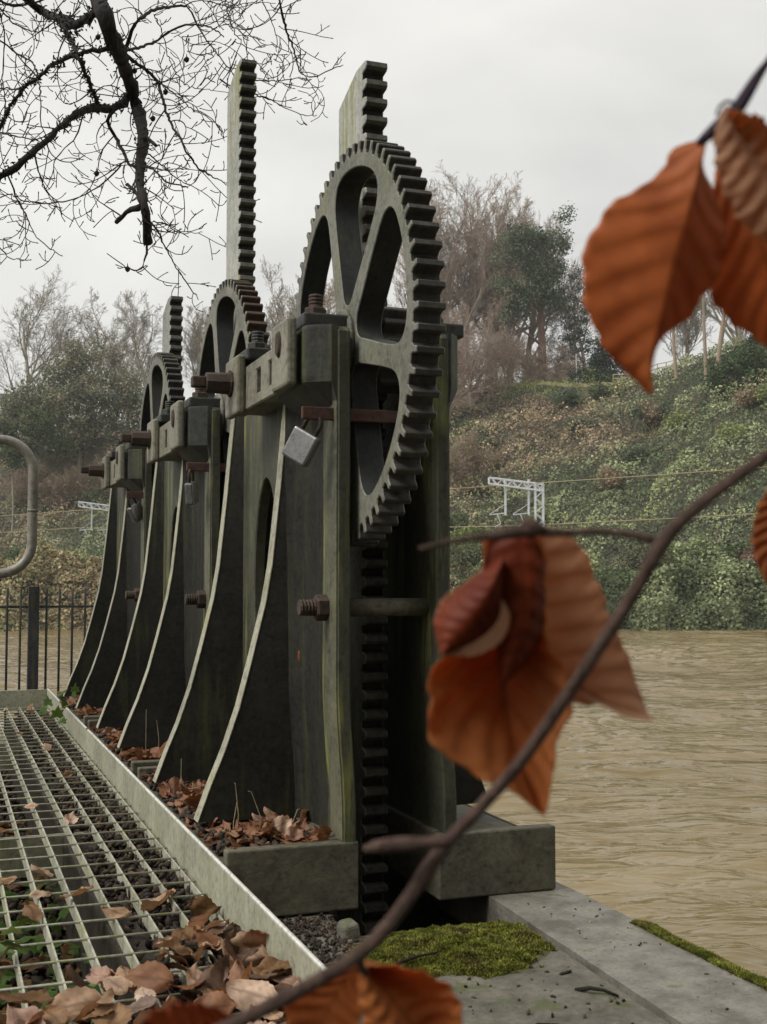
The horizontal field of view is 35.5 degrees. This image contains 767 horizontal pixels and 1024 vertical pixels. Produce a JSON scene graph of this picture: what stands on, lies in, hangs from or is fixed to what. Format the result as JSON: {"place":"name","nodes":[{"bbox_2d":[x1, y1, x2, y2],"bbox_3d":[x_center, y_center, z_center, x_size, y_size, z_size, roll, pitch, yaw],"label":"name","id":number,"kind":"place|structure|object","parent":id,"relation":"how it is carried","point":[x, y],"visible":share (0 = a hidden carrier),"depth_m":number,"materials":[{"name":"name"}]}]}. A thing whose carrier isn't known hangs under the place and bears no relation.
{"place":"outdoors","nodes":[
{"label":"outdoors","id":0,"kind":"place"},
{"bbox_2d":[0,778,93,1023],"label":"ground under grating","id":1,"kind":"structure","parent":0,"point":[34,972],"depth_m":4.03,"materials":[{"name":"soil"}]},
{"bbox_2d":[0,771,81,1023],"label":"pit litter","id":2,"kind":"object","parent":1,"relation":"on","point":[38,979],"visible":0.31,"depth_m":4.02,"materials":[{"name":"plant"}]},
{"bbox_2d":[0,877,101,1023],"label":"ground ivy","id":3,"kind":"object","parent":1,"relation":"on","point":[8,975],"visible":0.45,"depth_m":3.49,"materials":[{"name":"green plant"}]},
{"bbox_2d":[0,0,345,311],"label":"beech tree","id":4,"kind":"object","parent":1,"relation":"on","point":[102,13],"visible":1,"depth_m":6.52,"materials":[{"name":"brown plant"}]},
{"bbox_2d":[6,717,186,1023],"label":"mulch bank","id":5,"kind":"structure","parent":0,"point":[109,946],"depth_m":3.57,"materials":[{"name":"soil"}]},
{"bbox_2d":[0,706,261,1023],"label":"walkway grating","id":6,"kind":"object","parent":5,"relation":"on","point":[19,855],"visible":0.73,"depth_m":3.58,"materials":[{"name":"metal"}]},
{"bbox_2d":[0,435,37,577],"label":"handrail","id":7,"kind":"object","parent":6,"relation":"attached to","point":[25,560],"visible":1,"depth_m":4.80,"materials":[{"name":"metal"}]},
{"bbox_2d":[0,689,46,710],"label":"toe plate","id":8,"kind":"object","parent":6,"relation":"attached to","point":[16,698],"visible":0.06,"depth_m":7.61,"materials":[{"name":"metal"}]},
{"bbox_2d":[22,901,42,922],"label":"fallen leaf","id":9,"kind":"object","parent":6,"relation":"on","point":[32,910],"visible":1,"depth_m":2.83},
{"bbox_2d":[0,926,97,1022],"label":"ivy plant","id":10,"kind":"object","parent":6,"relation":"on","point":[8,947],"visible":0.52,"depth_m":2.50,"materials":[{"name":"green plant"}]},
{"bbox_2d":[47,688,325,980],"bbox_3d":[-1.107,1.032,4.844,0.010,0.137,6.017,1,-4,-20],"label":"toe plate","id":11,"kind":"object","parent":6,"relation":"attached to","point":[220,883],"visible":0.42,"depth_m":3.16,"materials":[{"name":"metal"}]},
{"bbox_2d":[38,683,79,723],"bbox_3d":[-1.652,0.997,6.251,0.272,0.232,0.225,1,-4,-20],"label":"ivy plant","id":12,"kind":"object","parent":11,"relation":"on","point":[57,712],"visible":0.77,"depth_m":6.19,"materials":[{"name":"green plant"}]},
{"bbox_2d":[187,896,221,915],"bbox_3d":[-0.424,0.935,2.841,0.085,0.053,0.022,15,-34,-28],"label":"fallen leaf","id":13,"kind":"object","parent":6,"relation":"on","point":[201,905],"visible":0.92,"depth_m":2.84,"materials":[{"name":"plant"}]},
{"bbox_2d":[12,710,269,1021],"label":"beech husks","id":14,"kind":"object","parent":5,"relation":"on","point":[169,922],"visible":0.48,"depth_m":3.57},
{"bbox_2d":[80,954,268,1023],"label":"leaf litter","id":15,"kind":"object","parent":5,"relation":"on","point":[189,995],"visible":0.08,"depth_m":2.29,"materials":[{"name":"plant"}]},
{"bbox_2d":[6,1003,45,1023],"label":"fallen leaf","id":16,"kind":"object","parent":15,"relation":"on","point":[13,1014],"visible":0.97,"depth_m":2.06,"materials":[{"name":"plant"}]},
{"bbox_2d":[0,989,53,1002],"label":"fallen leaf","id":17,"kind":"object","parent":15,"relation":"on","point":[33,996],"visible":1,"depth_m":2.15,"materials":[{"name":"plant"}]},
{"bbox_2d":[42,1004,67,1023],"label":"fallen leaf","id":18,"kind":"object","parent":15,"relation":"on","point":[56,1014],"visible":0.95,"depth_m":2.08,"materials":[{"name":"plant"}]},
{"bbox_2d":[66,986,114,1023],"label":"fallen leaf","id":19,"kind":"object","parent":15,"relation":"on","point":[106,997],"visible":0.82,"depth_m":2.11,"materials":[{"name":"plant"}]},
{"bbox_2d":[44,986,102,1023],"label":"fallen leaf","id":20,"kind":"object","parent":19,"relation":"on","point":[74,999],"visible":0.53,"depth_m":2.15,"materials":[{"name":"plant"}]},
{"bbox_2d":[85,965,114,983],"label":"fallen leaf","id":21,"kind":"object","parent":15,"relation":"on","point":[95,975],"visible":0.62,"depth_m":2.35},
{"bbox_2d":[92,1000,133,1023],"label":"fallen leaf","id":22,"kind":"object","parent":15,"relation":"on","point":[120,1013],"visible":1,"depth_m":2.10,"materials":[{"name":"plant"}]},
{"bbox_2d":[103,975,127,994],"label":"fallen leaf","id":23,"kind":"object","parent":15,"relation":"on","point":[119,984],"visible":0.91,"depth_m":2.24,"materials":[{"name":"plant"}]},
{"bbox_2d":[126,994,157,1013],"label":"fallen leaf","id":24,"kind":"object","parent":15,"relation":"on","point":[144,1002],"visible":0.71,"depth_m":2.16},
{"bbox_2d":[124,960,173,994],"bbox_3d":[-0.454,0.894,2.299,0.110,0.072,0.016,-1,-42,15],"label":"fallen leaf","id":25,"kind":"object","parent":15,"relation":"on","point":[156,976],"visible":0.83,"depth_m":2.30,"materials":[{"name":"plant"}]},
{"bbox_2d":[196,929,221,951],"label":"fallen leaf","id":26,"kind":"object","parent":15,"relation":"on","point":[202,936],"visible":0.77,"depth_m":2.53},
{"bbox_2d":[194,966,229,991],"bbox_3d":[-0.329,0.893,2.293,0.059,0.027,0.094,-6,15,37],"label":"fallen leaf","id":27,"kind":"object","parent":15,"relation":"on","point":[204,975],"visible":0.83,"depth_m":2.29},
{"bbox_2d":[193,990,236,1014],"bbox_3d":[-0.300,0.886,2.152,0.094,0.056,0.024,-14,-47,20],"label":"fallen leaf","id":28,"kind":"object","parent":15,"relation":"on","point":[223,1002],"visible":0.54,"depth_m":2.15,"materials":[{"name":"plant"}]},
{"bbox_2d":[210,954,229,987],"bbox_3d":[-0.310,0.881,2.291,0.046,0.077,0.020,27,-50,-18],"label":"fallen leaf","id":29,"kind":"object","parent":15,"relation":"on","point":[217,972],"visible":0.79,"depth_m":2.29,"materials":[{"name":"plant"}]},
{"bbox_2d":[221,931,268,966],"bbox_3d":[-0.285,0.905,2.474,0.111,0.038,0.068,18,36,3],"label":"fallen leaf","id":30,"kind":"object","parent":15,"relation":"on","point":[258,957],"visible":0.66,"depth_m":2.48,"materials":[{"name":"plant"}]},
{"bbox_2d":[226,979,276,1011],"bbox_3d":[-0.235,0.877,2.182,0.111,0.028,0.066,3,22,22],"label":"fallen leaf","id":31,"kind":"object","parent":15,"relation":"on","point":[243,994],"visible":0.68,"depth_m":2.18,"materials":[{"name":"plant"}]},
{"bbox_2d":[243,929,268,946],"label":"fallen leaf","id":32,"kind":"object","parent":15,"relation":"on","point":[252,937],"visible":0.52,"depth_m":2.49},
{"bbox_2d":[251,956,286,973],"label":"fallen leaf","id":33,"kind":"object","parent":15,"relation":"on","point":[269,962],"visible":0.77,"depth_m":2.35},
{"bbox_2d":[277,912,358,965],"bbox_3d":[-1.118,2.625,5.204,0.273,2.999,5.792,1,-4,-20],"label":"ledge under gears","id":34,"kind":"object","parent":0,"point":[307,916],"visible":0.01,"depth_m":2.83,"materials":[{"name":"concrete"}]},
{"bbox_2d":[279,912,362,963],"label":"gravel","id":35,"kind":"structure","parent":34,"relation":"on","point":[335,943],"depth_m":2.78,"materials":[{"name":"gravel"}]},
{"bbox_2d":[0,629,766,977],"bbox_3d":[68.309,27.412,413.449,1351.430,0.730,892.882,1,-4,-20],"label":"river","id":36,"kind":"structure","parent":0,"point":[662,819],"depth_m":19.94,"materials":[{"name":"liquid"}]},
{"bbox_2d":[0,344,766,630],"bbox_3d":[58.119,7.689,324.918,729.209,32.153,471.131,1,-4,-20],"label":"hillside","id":37,"kind":"structure","parent":0,"point":[725,498],"depth_m":114.20,"materials":[{"name":"plant"}]},
{"bbox_2d":[0,458,69,509],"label":"twiggy shrub","id":38,"kind":"object","parent":37,"relation":"on","point":[19,481],"visible":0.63,"depth_m":145.89,"materials":[{"name":"brown plant"}]},
{"bbox_2d":[0,403,76,538],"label":"ivy bush","id":39,"kind":"object","parent":37,"relation":"on","point":[42,431],"visible":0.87,"depth_m":139.57,"materials":[{"name":"green plant"}]},
{"bbox_2d":[0,265,94,459],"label":"bare tree","id":40,"kind":"object","parent":37,"relation":"on","point":[55,333],"visible":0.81,"depth_m":160.24,"materials":[{"name":"grey plant"}]},
{"bbox_2d":[38,464,93,507],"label":"twiggy shrub","id":41,"kind":"object","parent":37,"relation":"on","point":[56,485],"visible":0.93,"depth_m":140.96,"materials":[{"name":"brown plant"}]},
{"bbox_2d":[39,430,105,480],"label":"twiggy shrub","id":42,"kind":"object","parent":37,"relation":"on","point":[85,456],"visible":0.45,"depth_m":149.54,"materials":[{"name":"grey plant"}]},
{"bbox_2d":[0,333,146,482],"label":"evergreen tree","id":43,"kind":"object","parent":37,"relation":"on","point":[77,391],"visible":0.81,"depth_m":146.81,"materials":[{"name":"green plant"}]},
{"bbox_2d":[71,288,149,417],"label":"bare tree","id":44,"kind":"object","parent":37,"relation":"on","point":[125,337],"visible":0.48,"depth_m":164.07,"materials":[{"name":"grey plant"}]},
{"bbox_2d":[103,335,152,425],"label":"bare tree","id":45,"kind":"object","parent":37,"relation":"on","point":[127,359],"visible":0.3,"depth_m":168.37,"materials":[{"name":"plant"}]},
{"bbox_2d":[84,289,184,392],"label":"bare tree","id":46,"kind":"object","parent":37,"relation":"on","point":[140,362],"visible":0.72,"depth_m":159.86,"materials":[{"name":"grey plant"}]},
{"bbox_2d":[181,305,208,388],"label":"bare tree","id":47,"kind":"object","parent":37,"relation":"on","point":[197,340],"visible":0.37,"depth_m":163.51,"materials":[{"name":"grey plant"}]},
{"bbox_2d":[259,256,326,346],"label":"bare tree","id":48,"kind":"object","parent":37,"relation":"on","point":[279,312],"visible":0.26,"depth_m":154.88,"materials":[{"name":"grey plant"}]},
{"bbox_2d":[271,279,335,319],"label":"bare tree","id":49,"kind":"object","parent":37,"relation":"on","point":[331,293],"visible":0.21,"depth_m":158.74,"materials":[{"name":"plant"}]},
{"bbox_2d":[0,336,766,630],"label":"undergrowth","id":50,"kind":"object","parent":37,"relation":"on","point":[50,556],"visible":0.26,"depth_m":106.06,"materials":[{"name":"green plant"}]},
{"bbox_2d":[0,346,766,604],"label":"dead bracken","id":51,"kind":"object","parent":37,"relation":"on","point":[532,471],"visible":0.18,"depth_m":116.19,"materials":[{"name":"plant"}]},
{"bbox_2d":[387,173,507,326],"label":"bare tree","id":52,"kind":"object","parent":37,"relation":"on","point":[479,295],"visible":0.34,"depth_m":158.65,"materials":[{"name":"grey plant"}]},
{"bbox_2d":[392,174,534,337],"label":"bare tree","id":53,"kind":"object","parent":37,"relation":"on","point":[457,277],"visible":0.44,"depth_m":158.93,"materials":[{"name":"grey plant"}]},
{"bbox_2d":[450,541,482,570],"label":"bush","id":54,"kind":"object","parent":37,"relation":"on","point":[472,556],"visible":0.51,"depth_m":91.90,"materials":[{"name":"green plant"}]},
{"bbox_2d":[450,521,491,550],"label":"bush","id":55,"kind":"object","parent":37,"relation":"on","point":[465,531],"visible":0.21,"depth_m":107.38,"materials":[{"name":"green plant"}]},
{"bbox_2d":[450,425,502,495],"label":"twiggy shrub","id":56,"kind":"object","parent":37,"relation":"on","point":[467,459],"visible":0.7,"depth_m":117.13,"materials":[{"name":"brown plant"}]},
{"bbox_2d":[427,159,535,388],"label":"bare tree","id":57,"kind":"object","parent":37,"relation":"on","point":[454,210],"visible":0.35,"depth_m":161.76,"materials":[{"name":"grey plant"}]},
{"bbox_2d":[444,297,523,427],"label":"twiggy shrub","id":58,"kind":"object","parent":37,"relation":"on","point":[463,361],"visible":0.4,"depth_m":134.55,"materials":[{"name":"brown plant"}]},
{"bbox_2d":[442,287,535,405],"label":"twiggy shrub","id":59,"kind":"object","parent":37,"relation":"on","point":[495,348],"visible":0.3,"depth_m":141.31,"materials":[{"name":"brown plant"}]},
{"bbox_2d":[463,329,536,392],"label":"twiggy shrub","id":60,"kind":"object","parent":37,"relation":"on","point":[514,357],"visible":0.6,"depth_m":144.22,"materials":[{"name":"brown plant"}]},
{"bbox_2d":[445,170,558,380],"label":"bare tree","id":61,"kind":"object","parent":37,"relation":"on","point":[511,198],"visible":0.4,"depth_m":159.93,"materials":[{"name":"brown plant"}]},
{"bbox_2d":[488,477,544,526],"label":"railway gantry","id":62,"kind":"object","parent":37,"relation":"on","point":[528,488],"visible":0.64,"depth_m":98.06,"materials":[{"name":"metal"}]},
{"bbox_2d":[2,467,764,515],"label":"overhead wire","id":63,"kind":"object","parent":62,"relation":"attached to","point":[483,486],"visible":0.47,"depth_m":96.47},
{"bbox_2d":[446,193,590,382],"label":"bare tree","id":64,"kind":"object","parent":37,"relation":"on","point":[478,264],"visible":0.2,"depth_m":159.96,"materials":[{"name":"grey plant"}]},
{"bbox_2d":[462,202,574,382],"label":"bare tree","id":65,"kind":"object","parent":37,"relation":"on","point":[512,325],"visible":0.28,"depth_m":158.55,"materials":[{"name":"grey plant"}]},
{"bbox_2d":[480,216,575,370],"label":"bare tree","id":66,"kind":"object","parent":37,"relation":"on","point":[531,333],"visible":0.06,"depth_m":166.51,"materials":[{"name":"grey plant"}]},
{"bbox_2d":[484,203,577,378],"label":"evergreen tree","id":67,"kind":"object","parent":37,"relation":"on","point":[534,240],"visible":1,"depth_m":149.59,"materials":[{"name":"green plant"}]},
{"bbox_2d":[511,338,587,381],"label":"twiggy shrub","id":68,"kind":"object","parent":37,"relation":"on","point":[526,367],"visible":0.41,"depth_m":151.39,"materials":[{"name":"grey plant"}]},
{"bbox_2d":[518,338,584,383],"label":"twiggy shrub","id":69,"kind":"object","parent":37,"relation":"on","point":[540,375],"visible":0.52,"depth_m":148.55,"materials":[{"name":"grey plant"}]},
{"bbox_2d":[548,382,585,408],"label":"scrub bush","id":70,"kind":"object","parent":37,"relation":"on","point":[565,395],"visible":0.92,"depth_m":133.73,"materials":[{"name":"green plant"}]},
{"bbox_2d":[535,263,607,369],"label":"bare tree","id":71,"kind":"object","parent":37,"relation":"on","point":[564,322],"visible":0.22,"depth_m":161.10,"materials":[{"name":"grey plant"}]},
{"bbox_2d":[551,261,598,380],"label":"conifer tree","id":72,"kind":"object","parent":37,"relation":"on","point":[574,338],"visible":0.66,"depth_m":151.95,"materials":[{"name":"green plant"}]},
{"bbox_2d":[561,414,599,436],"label":"scrub bush","id":73,"kind":"object","parent":37,"relation":"on","point":[576,424],"visible":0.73,"depth_m":125.37,"materials":[{"name":"brown plant"}]},
{"bbox_2d":[565,335,631,382],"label":"holly bush","id":74,"kind":"object","parent":37,"relation":"on","point":[600,359],"visible":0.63,"depth_m":141.51,"materials":[{"name":"green plant"}]},
{"bbox_2d":[591,464,628,489],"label":"scrub bush","id":75,"kind":"object","parent":37,"relation":"on","point":[613,474],"visible":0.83,"depth_m":110.53,"materials":[{"name":"brown plant"}]},
{"bbox_2d":[615,443,655,464],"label":"scrub bush","id":76,"kind":"object","parent":37,"relation":"on","point":[630,452],"visible":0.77,"depth_m":113.88,"materials":[{"name":"green plant"}]},
{"bbox_2d":[626,398,664,424],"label":"scrub bush","id":77,"kind":"object","parent":37,"relation":"on","point":[646,405],"visible":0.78,"depth_m":120.81,"materials":[{"name":"brown plant"}]},
{"bbox_2d":[619,541,677,569],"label":"bush","id":78,"kind":"object","parent":37,"relation":"on","point":[636,557],"visible":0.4,"depth_m":90.93,"materials":[{"name":"green plant"}]},
{"bbox_2d":[621,397,682,425],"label":"scrub bush","id":79,"kind":"object","parent":37,"relation":"on","point":[635,409],"visible":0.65,"depth_m":120.61,"materials":[{"name":"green plant"}]},
{"bbox_2d":[661,407,693,430],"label":"scrub bush","id":80,"kind":"object","parent":37,"relation":"on","point":[681,415],"visible":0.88,"depth_m":115.55,"materials":[{"name":"green plant"}]},
{"bbox_2d":[661,294,713,365],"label":"bare tree","id":81,"kind":"object","parent":37,"relation":"on","point":[687,327],"visible":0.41,"depth_m":139.72,"materials":[{"name":"grey plant"}]},
{"bbox_2d":[690,538,752,562],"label":"bush","id":82,"kind":"object","parent":37,"relation":"on","point":[731,550],"visible":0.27,"depth_m":91.93,"materials":[{"name":"green plant"}]},
{"bbox_2d":[700,289,746,349],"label":"bare tree","id":83,"kind":"object","parent":37,"relation":"on","point":[730,329],"visible":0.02,"depth_m":151.57,"materials":[{"name":"grey plant"}]},
{"bbox_2d":[700,340,766,401],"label":"laurel bush","id":84,"kind":"object","parent":37,"relation":"on","point":[743,366],"visible":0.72,"depth_m":117.55,"materials":[{"name":"green plant"}]},
{"bbox_2d":[713,420,762,444],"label":"scrub bush","id":85,"kind":"object","parent":37,"relation":"on","point":[730,430],"visible":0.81,"depth_m":109.02,"materials":[{"name":"green plant"}]},
{"bbox_2d":[731,384,757,408],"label":"scrub bush","id":86,"kind":"object","parent":37,"relation":"on","point":[745,398],"visible":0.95,"depth_m":112.74,"materials":[{"name":"brown plant"}]},
{"bbox_2d":[0,0,766,433],"label":"sky","id":87,"kind":"structure","parent":0,"point":[589,99],"materials":[{"name":"white"}]},
{"bbox_2d":[329,874,462,932],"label":"river wall","id":88,"kind":"structure","parent":0,"point":[422,912],"depth_m":3.55,"materials":[{"name":"concrete"}]},
{"bbox_2d":[386,868,766,1023],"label":"coping","id":89,"kind":"object","parent":88,"relation":"on","point":[669,983],"visible":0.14,"depth_m":2.64,"materials":[{"name":"concrete"}]},
{"bbox_2d":[58,296,184,727],"bbox_3d":[-1.201,0.473,6.456,0.895,3.200,1.810,1,-4,-20],"label":"paddle gear","id":90,"kind":"object","parent":89,"relation":"on","point":[128,471],"visible":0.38,"depth_m":6.22,"materials":[{"name":"metal"}]},
{"bbox_2d":[88,58,273,776],"bbox_3d":[-0.663,-0.235,5.030,0.895,3.200,1.810,1,-4,-20],"label":"paddle gear","id":91,"kind":"object","parent":89,"relation":"on","point":[178,439],"visible":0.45,"depth_m":4.77,"materials":[{"name":"metal"}]},
{"bbox_2d":[86,724,160,761],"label":"leaf litter","id":92,"kind":"object","parent":91,"relation":"on","point":[117,735],"visible":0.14,"depth_m":4.81,"materials":[{"name":"plant"}]},
{"bbox_2d":[185,469,198,504],"bbox_3d":[-0.719,-0.094,4.507,0.032,0.138,0.089,-1,-3,10],"label":"padlock","id":93,"kind":"object","parent":91,"relation":"hanging from","point":[192,492],"visible":1,"depth_m":4.47,"materials":[{"name":"metal"}]},
{"bbox_2d":[137,60,555,935],"bbox_3d":[-0.134,0.326,3.559,0.895,3.200,1.810,1,-4,-20],"label":"paddle gear","id":94,"kind":"object","parent":89,"relation":"on","point":[319,656],"visible":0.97,"depth_m":3.25,"materials":[{"name":"metal"}]},
{"bbox_2d":[140,770,322,856],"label":"leaf litter","id":95,"kind":"object","parent":94,"relation":"on","point":[252,830],"visible":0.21,"depth_m":3.22,"materials":[{"name":"plant"}]},
{"bbox_2d":[282,417,322,466],"bbox_3d":[-0.207,-0.183,3.079,0.111,0.136,0.032,-1,-4,22],"label":"padlock","id":96,"kind":"object","parent":94,"relation":"hanging from","point":[301,446],"visible":1,"depth_m":3.06,"materials":[{"name":"metal"}]},
{"bbox_2d":[628,919,766,989],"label":"moss edge","id":97,"kind":"object","parent":89,"relation":"on","point":[713,958],"visible":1,"depth_m":2.63,"materials":[{"name":"green plant"}]},
{"bbox_2d":[141,448,766,1023],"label":"beech shoot","id":98,"kind":"object","parent":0,"point":[527,628],"visible":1,"depth_m":0.53,"materials":[{"name":"orange plant"}]},
{"bbox_2d":[581,58,766,394],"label":"beech spray","id":99,"kind":"object","parent":98,"relation":"attached to","point":[673,241],"visible":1,"depth_m":0.53,"materials":[{"name":"orange plant"}]},
{"bbox_2d":[750,491,766,582],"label":"beech leaf","id":100,"kind":"object","parent":98,"relation":"attached to","point":[758,538],"visible":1,"depth_m":0.52,"materials":[{"name":"plant"}]},
{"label":"platform end","id":101,"kind":"structure","parent":0,"visible":0},
{"bbox_2d":[0,586,97,735],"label":"railing fence","id":102,"kind":"object","parent":101,"relation":"on","point":[33,606],"visible":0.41,"depth_m":8.60,"materials":[{"name":"metal"}]},
{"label":"channel wall","id":103,"kind":"structure","parent":0,"visible":0},
{"bbox_2d":[359,921,668,1023],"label":"stone ledge","id":104,"kind":"object","parent":103,"relation":"on","point":[501,995],"visible":0.39,"depth_m":2.39,"materials":[{"name":"concrete"}]},
{"bbox_2d":[336,918,359,939],"bbox_3d":[-0.083,0.988,2.794,0.053,0.072,0.060,1,-4,-20],"label":"stone stub","id":105,"kind":"object","parent":104,"relation":"on","point":[347,928],"visible":0.49,"depth_m":2.77,"materials":[{"name":"stone"}]},
{"bbox_2d":[342,919,558,978],"bbox_3d":[0.177,0.967,2.613,0.466,0.046,0.497,1,-4,-20],"label":"moss patch","id":106,"kind":"object","parent":104,"relation":"on","point":[491,949],"visible":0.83,"depth_m":2.65,"materials":[{"name":"green plant"}]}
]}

